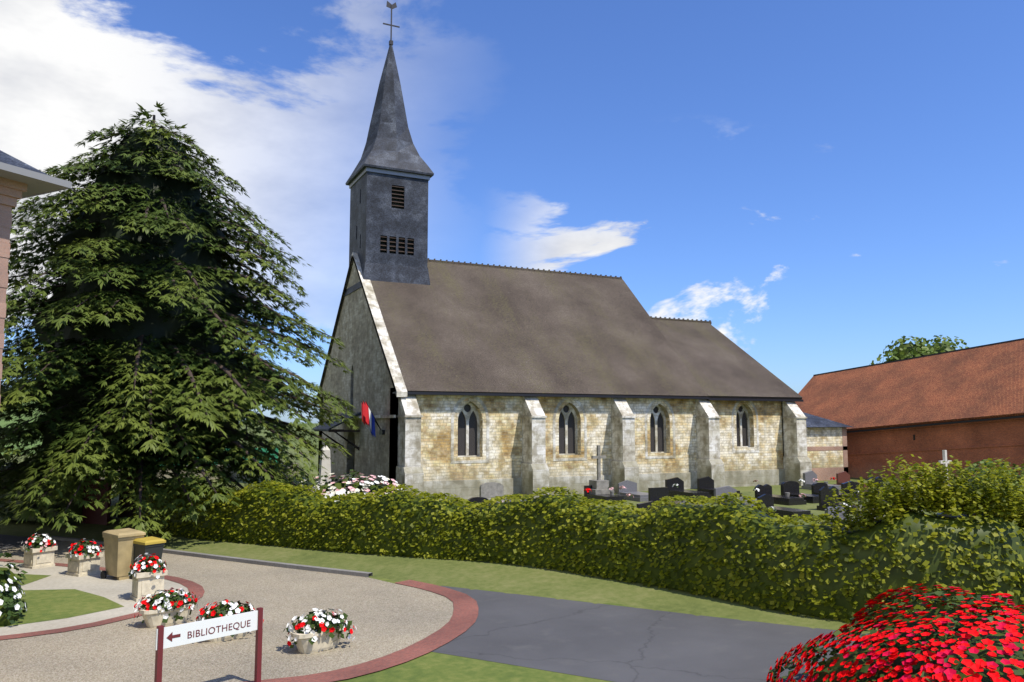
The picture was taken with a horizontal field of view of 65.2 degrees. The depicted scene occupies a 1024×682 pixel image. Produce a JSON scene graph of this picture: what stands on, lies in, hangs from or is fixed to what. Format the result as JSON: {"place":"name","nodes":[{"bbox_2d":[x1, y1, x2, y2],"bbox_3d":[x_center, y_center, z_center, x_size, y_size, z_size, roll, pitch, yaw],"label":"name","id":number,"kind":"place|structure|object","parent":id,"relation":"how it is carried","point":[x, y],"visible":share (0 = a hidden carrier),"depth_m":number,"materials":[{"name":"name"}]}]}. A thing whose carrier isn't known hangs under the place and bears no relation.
{"place":"outdoors","nodes":[
{"label":"outdoors","id":0,"kind":"place"},
{"bbox_2d":[0,389,44,454],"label":"field","id":1,"kind":"structure","parent":0,"point":[2,423],"depth_m":121.02,"materials":[{"name":"green plant"}]},
{"bbox_2d":[0,573,123,626],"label":"island lawn","id":2,"kind":"structure","parent":0,"point":[46,605],"depth_m":16.66,"materials":[{"name":"green plant"}]},
{"bbox_2d":[0,552,27,625],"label":"white rose bush","id":3,"kind":"object","parent":2,"relation":"on","point":[9,600],"depth_m":15.21,"materials":[{"name":"plant"}]},
{"bbox_2d":[0,562,188,635],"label":"island pavement","id":4,"kind":"structure","parent":0,"point":[112,588],"depth_m":18.18,"materials":[{"name":"concrete"}]},
{"bbox_2d":[21,533,57,568],"bbox_3d":[-12.413,5.484,21.009,0.847,0.876,0.860,3,-6,-26],"label":"planter","id":5,"kind":"object","parent":4,"relation":"on","point":[34,558],"depth_m":20.83,"materials":[{"name":"beige stone"}]},
{"bbox_2d":[65,538,103,576],"bbox_3d":[-10.685,5.382,19.988,0.853,0.873,0.875,3,-6,-26],"label":"planter","id":6,"kind":"object","parent":4,"relation":"on","point":[80,565],"depth_m":19.78,"materials":[{"name":"beige stone"}]},
{"bbox_2d":[100,528,145,579],"bbox_3d":[-9.501,5.192,19.487,0.918,1.150,0.672,-5,-7,38],"label":"bin","id":7,"kind":"object","parent":4,"relation":"on","point":[118,548],"visible":0.88,"depth_m":19.24,"materials":[{"name":"beige plastic"}]},
{"bbox_2d":[130,536,165,578],"bbox_3d":[-8.848,5.273,19.399,0.682,0.970,0.538,-4,-7,35],"label":"bin","id":8,"kind":"object","parent":4,"relation":"on","point":[149,545],"visible":0.38,"depth_m":19.27,"materials":[{"name":"grey plastic"}]},
{"bbox_2d":[128,553,167,601],"bbox_3d":[-7.858,5.056,17.248,0.776,0.969,0.827,3,-6,-26],"label":"planter","id":9,"kind":"object","parent":4,"relation":"on","point":[144,583],"depth_m":17.05,"materials":[{"name":"beige stone"}]},
{"bbox_2d":[0,541,453,681],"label":"gravel driveway","id":10,"kind":"structure","parent":0,"point":[385,618],"depth_m":14.12,"materials":[{"name":"beige gravel"}]},
{"bbox_2d":[133,587,197,627],"bbox_3d":[-6.478,4.985,15.020,1.145,0.660,0.748,3,-6,-26],"label":"planter","id":11,"kind":"object","parent":10,"relation":"on","point":[153,618],"depth_m":14.86,"materials":[{"name":"beige stone"}]},
{"bbox_2d":[195,599,263,641],"bbox_3d":[-4.982,4.893,14.101,1.176,0.656,0.746,3,-6,-26],"label":"planter","id":12,"kind":"object","parent":10,"relation":"on","point":[221,608],"depth_m":13.97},
{"bbox_2d":[0,559,477,681],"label":"brick bands","id":13,"kind":"object","parent":10,"relation":"on","point":[464,616],"visible":0.76,"depth_m":14.35,"materials":[{"name":"red brick"}]},
{"bbox_2d":[283,608,356,653],"bbox_3d":[-3.205,4.820,13.418,1.236,0.663,0.782,3,-6,-26],"label":"planter","id":14,"kind":"object","parent":10,"relation":"on","point":[305,646],"depth_m":13.22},
{"bbox_2d":[233,360,283,427],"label":"tree","id":15,"kind":"object","parent":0,"point":[250,408],"depth_m":208.88,"materials":[{"name":"green plant"}]},
{"bbox_2d":[318,261,397,490],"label":"church wall","id":16,"kind":"structure","parent":0,"point":[368,380],"depth_m":37.87,"materials":[{"name":"grey stone"}]},
{"bbox_2d":[314,429,359,449],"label":"church porch brackets","id":17,"kind":"object","parent":16,"relation":"attached to","point":[342,430],"visible":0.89,"depth_m":37.43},
{"bbox_2d":[312,412,360,430],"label":"church porch roof","id":18,"kind":"structure","parent":17,"relation":"on","point":[324,428],"depth_m":37.93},
{"bbox_2d":[316,252,406,418],"bbox_3d":[-7.743,-0.309,39.500,0.450,8.240,14.946,3,-6,-26],"label":"gable coping","id":19,"kind":"object","parent":16,"relation":"on","point":[400,389],"visible":0.52,"depth_m":35.49,"materials":[{"name":"white stone"}]},
{"bbox_2d":[361,401,384,437],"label":"church flags","id":20,"kind":"object","parent":16,"relation":"attached to","point":[368,419],"visible":1,"depth_m":33.89},
{"bbox_2d":[345,172,429,295],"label":"church tower","id":21,"kind":"structure","parent":0,"point":[375,214],"depth_m":39.36,"materials":[{"name":"grey stone"}]},
{"bbox_2d":[345,44,433,185],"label":"church spire","id":22,"kind":"structure","parent":21,"relation":"on","point":[389,144],"depth_m":40.35,"materials":[{"name":"grey metal"}]},
{"bbox_2d":[383,1,399,45],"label":"weather vane","id":23,"kind":"object","parent":22,"relation":"on","point":[391,6],"visible":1,"depth_m":41.85,"materials":[{"name":"grey metal"}]},
{"bbox_2d":[349,167,429,188],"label":"spire eave trim","id":24,"kind":"structure","parent":21,"relation":"attached to","point":[382,171],"depth_m":39.62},
{"bbox_2d":[380,186,413,252],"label":"louvers","id":25,"kind":"object","parent":21,"relation":"in","point":[394,237],"visible":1,"depth_m":39.43,"materials":[{"name":"grey wood"}]},
{"bbox_2d":[13,423,831,681],"bbox_3d":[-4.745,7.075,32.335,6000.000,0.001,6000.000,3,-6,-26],"label":"ground","id":26,"kind":"structure","parent":0,"point":[434,667],"depth_m":12.17,"materials":[{"name":"green plant"}]},
{"bbox_2d":[0,177,26,383],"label":"house walls","id":27,"kind":"structure","parent":26,"relation":"on","point":[11,191],"depth_m":16.34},
{"bbox_2d":[0,211,11,398],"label":"quoins","id":28,"kind":"object","parent":27,"relation":"attached to","point":[5,219],"visible":0.97,"depth_m":16.29,"materials":[{"name":"beige stone"}]},
{"bbox_2d":[0,150,46,174],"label":"house roof","id":29,"kind":"structure","parent":27,"relation":"on","point":[6,158],"depth_m":16.42,"materials":[{"name":"grey tile"}]},
{"bbox_2d":[0,162,71,198],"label":"roof eave","id":30,"kind":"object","parent":27,"relation":"attached to","point":[37,183],"depth_m":16.46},
{"bbox_2d":[154,607,262,681],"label":"sign","id":31,"kind":"object","parent":26,"relation":"on","point":[163,633],"visible":1,"depth_m":11.10,"materials":[{"name":"white metal"}]},
{"bbox_2d":[167,632,180,640],"bbox_3d":[-4.534,3.959,10.717,0.190,0.130,0.001,6,-8,-46],"label":"arrow","id":32,"kind":"object","parent":31,"relation":"attached to","point":[170,636],"visible":1,"depth_m":10.71,"materials":[{"name":"red paint"}]},
{"bbox_2d":[188,620,250,637],"bbox_3d":[-4.082,4.034,11.186,0.003,0.110,0.920,-6,-8,43],"label":"sign lettering","id":33,"kind":"object","parent":31,"relation":"attached to","point":[218,629],"visible":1,"depth_m":11.17},
{"bbox_2d":[131,454,1023,623],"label":"privet hedge","id":34,"kind":"object","parent":26,"relation":"on","point":[1009,506],"depth_m":16.96,"materials":[{"name":"green plant"}]},
{"bbox_2d":[869,335,968,364],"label":"tree","id":35,"kind":"object","parent":26,"relation":"on","point":[924,349],"depth_m":66.71,"materials":[{"name":"green plant"}]},
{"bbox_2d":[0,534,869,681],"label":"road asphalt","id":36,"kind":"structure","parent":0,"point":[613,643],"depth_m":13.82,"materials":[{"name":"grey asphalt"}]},
{"bbox_2d":[0,450,937,633],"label":"churchyard ground","id":37,"kind":"structure","parent":0,"point":[509,578],"depth_m":19.56,"materials":[{"name":"green plant"}]},
{"bbox_2d":[0,462,100,523],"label":"hedge","id":38,"kind":"object","parent":37,"relation":"on","point":[75,508],"depth_m":28.23,"materials":[{"name":"green plant"}]},
{"bbox_2d":[82,475,111,524],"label":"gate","id":39,"kind":"structure","parent":37,"relation":"on","point":[95,516],"depth_m":27.91,"materials":[{"name":"red"}]},
{"bbox_2d":[0,102,360,539],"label":"yew tree","id":40,"kind":"object","parent":37,"relation":"on","point":[103,464],"depth_m":26.59,"materials":[{"name":"green plant"}]},
{"bbox_2d":[102,463,298,479],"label":"wall stone","id":41,"kind":"object","parent":37,"relation":"on","point":[200,474],"visible":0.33,"depth_m":45.51,"materials":[{"name":"grey stone"}]},
{"bbox_2d":[51,536,372,576],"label":"kerb","id":42,"kind":"structure","parent":37,"relation":"on","point":[275,564],"depth_m":21.35,"materials":[{"name":"concrete"}]},
{"bbox_2d":[161,448,277,464],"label":"green fence","id":43,"kind":"object","parent":37,"relation":"on","point":[263,455],"depth_m":50.58,"materials":[{"name":"green metal"}]},
{"bbox_2d":[315,445,330,485],"bbox_3d":[-8.273,5.801,35.376,0.900,2.450,0.900,3,-6,-26],"label":"war memorial","id":44,"kind":"object","parent":37,"relation":"on","point":[325,463],"visible":0.26,"depth_m":35.24,"materials":[{"name":"white stone"}]},
{"bbox_2d":[293,469,401,501],"bbox_3d":[-5.895,5.563,29.658,4.841,1.608,3.810,3,-6,-26],"label":"hydrangea bush","id":45,"kind":"object","parent":37,"relation":"on","point":[365,485],"depth_m":28.93,"materials":[{"name":"white plant"}]},
{"bbox_2d":[390,445,951,528],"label":"graves","id":46,"kind":"object","parent":37,"relation":"on","point":[788,496],"visible":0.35,"depth_m":32.81,"materials":[{"name":"black stone"}]},
{"bbox_2d":[415,477,858,511],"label":"grave flowers","id":47,"kind":"object","parent":46,"relation":"on","point":[754,489],"visible":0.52,"depth_m":32.39,"materials":[{"name":"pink plant"}]},
{"bbox_2d":[806,427,842,467],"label":"sacristy walls","id":48,"kind":"structure","parent":37,"relation":"on","point":[823,436],"depth_m":44.70,"materials":[{"name":"beige stone"}]},
{"bbox_2d":[807,427,847,480],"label":"sacristy brick bands","id":49,"kind":"object","parent":48,"relation":"attached to","point":[824,474],"visible":0.37,"depth_m":44.82,"materials":[{"name":"brick"}]},
{"bbox_2d":[803,412,851,426],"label":"annex roof","id":50,"kind":"structure","parent":48,"relation":"on","point":[813,421],"depth_m":45.28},
{"bbox_2d":[947,459,1023,526],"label":"ball bush","id":51,"kind":"object","parent":37,"relation":"on","point":[977,465],"depth_m":25.23,"materials":[{"name":"plant"}]},
{"bbox_2d":[0,0,1023,422],"label":"sky","id":52,"kind":"structure","parent":0,"point":[823,184],"materials":[{"name":"blue"}]},
{"bbox_2d":[318,389,783,482],"bbox_3d":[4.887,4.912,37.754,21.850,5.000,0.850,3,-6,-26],"label":"church wall","id":53,"kind":"structure","parent":0,"point":[505,436],"depth_m":36.59,"materials":[{"name":"beige stone"}]},
{"bbox_2d":[319,257,802,398],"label":"church roof","id":54,"kind":"structure","parent":53,"relation":"on","point":[455,328],"depth_m":39.58,"materials":[{"name":"brown tile"}]},
{"bbox_2d":[428,258,711,323],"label":"roof ridge tiles","id":55,"kind":"object","parent":54,"relation":"on","point":[549,271],"visible":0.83,"depth_m":44.63,"materials":[{"name":"tile"}]},
{"bbox_2d":[393,392,802,401],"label":"roof eaves","id":56,"kind":"object","parent":54,"relation":"attached to","point":[566,395],"visible":1,"depth_m":36.53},
{"bbox_2d":[396,395,811,497],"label":"buttresses","id":57,"kind":"structure","parent":53,"relation":"attached to","point":[797,464],"depth_m":36.43,"materials":[{"name":"grey stone"}]},
{"bbox_2d":[424,469,784,499],"bbox_3d":[5.088,6.785,37.149,21.850,1.150,0.070,3,-6,-26],"label":"wall base","id":58,"kind":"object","parent":53,"relation":"attached to","point":[465,489],"depth_m":36.38,"materials":[{"name":"grey stone"}]},
{"bbox_2d":[451,395,758,463],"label":"window surrounds","id":59,"kind":"object","parent":53,"relation":"attached to","point":[479,400],"visible":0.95,"depth_m":36.49,"materials":[{"name":"beige stone"}]},
{"bbox_2d":[458,402,749,456],"bbox_3d":[4.893,4.089,37.768,16.350,2.440,0.120,3,-6,-26],"label":"window tracery","id":60,"kind":"object","parent":59,"relation":"in","point":[467,415],"visible":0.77,"depth_m":36.70,"materials":[{"name":"grey stone"}]},
{"bbox_2d":[458,404,747,455],"bbox_3d":[4.888,4.090,37.777,16.350,2.440,0.001,3,-6,-26],"label":"window glass","id":61,"kind":"object","parent":60,"relation":"in","point":[473,435],"visible":0.35,"depth_m":36.60,"materials":[{"name":"black glass"}]},
{"bbox_2d":[766,583,1023,681],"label":"red rose bush","id":62,"kind":"object","parent":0,"point":[959,648],"depth_m":10.28,"materials":[{"name":"red plant"}]},
{"bbox_2d":[847,415,1023,484],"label":"barn walls","id":63,"kind":"structure","parent":0,"point":[973,442],"depth_m":42.20,"materials":[{"name":"red brick"}]},
{"bbox_2d":[795,340,1023,430],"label":"barn roof","id":64,"kind":"structure","parent":63,"relation":"on","point":[979,382],"depth_m":45.10,"materials":[{"name":"red tile"}]},
{"bbox_2d":[813,338,1023,432],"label":"roof trim","id":65,"kind":"structure","parent":64,"relation":"attached to","point":[989,419],"depth_m":44.34,"materials":[{"name":"brown wood"}]}
]}

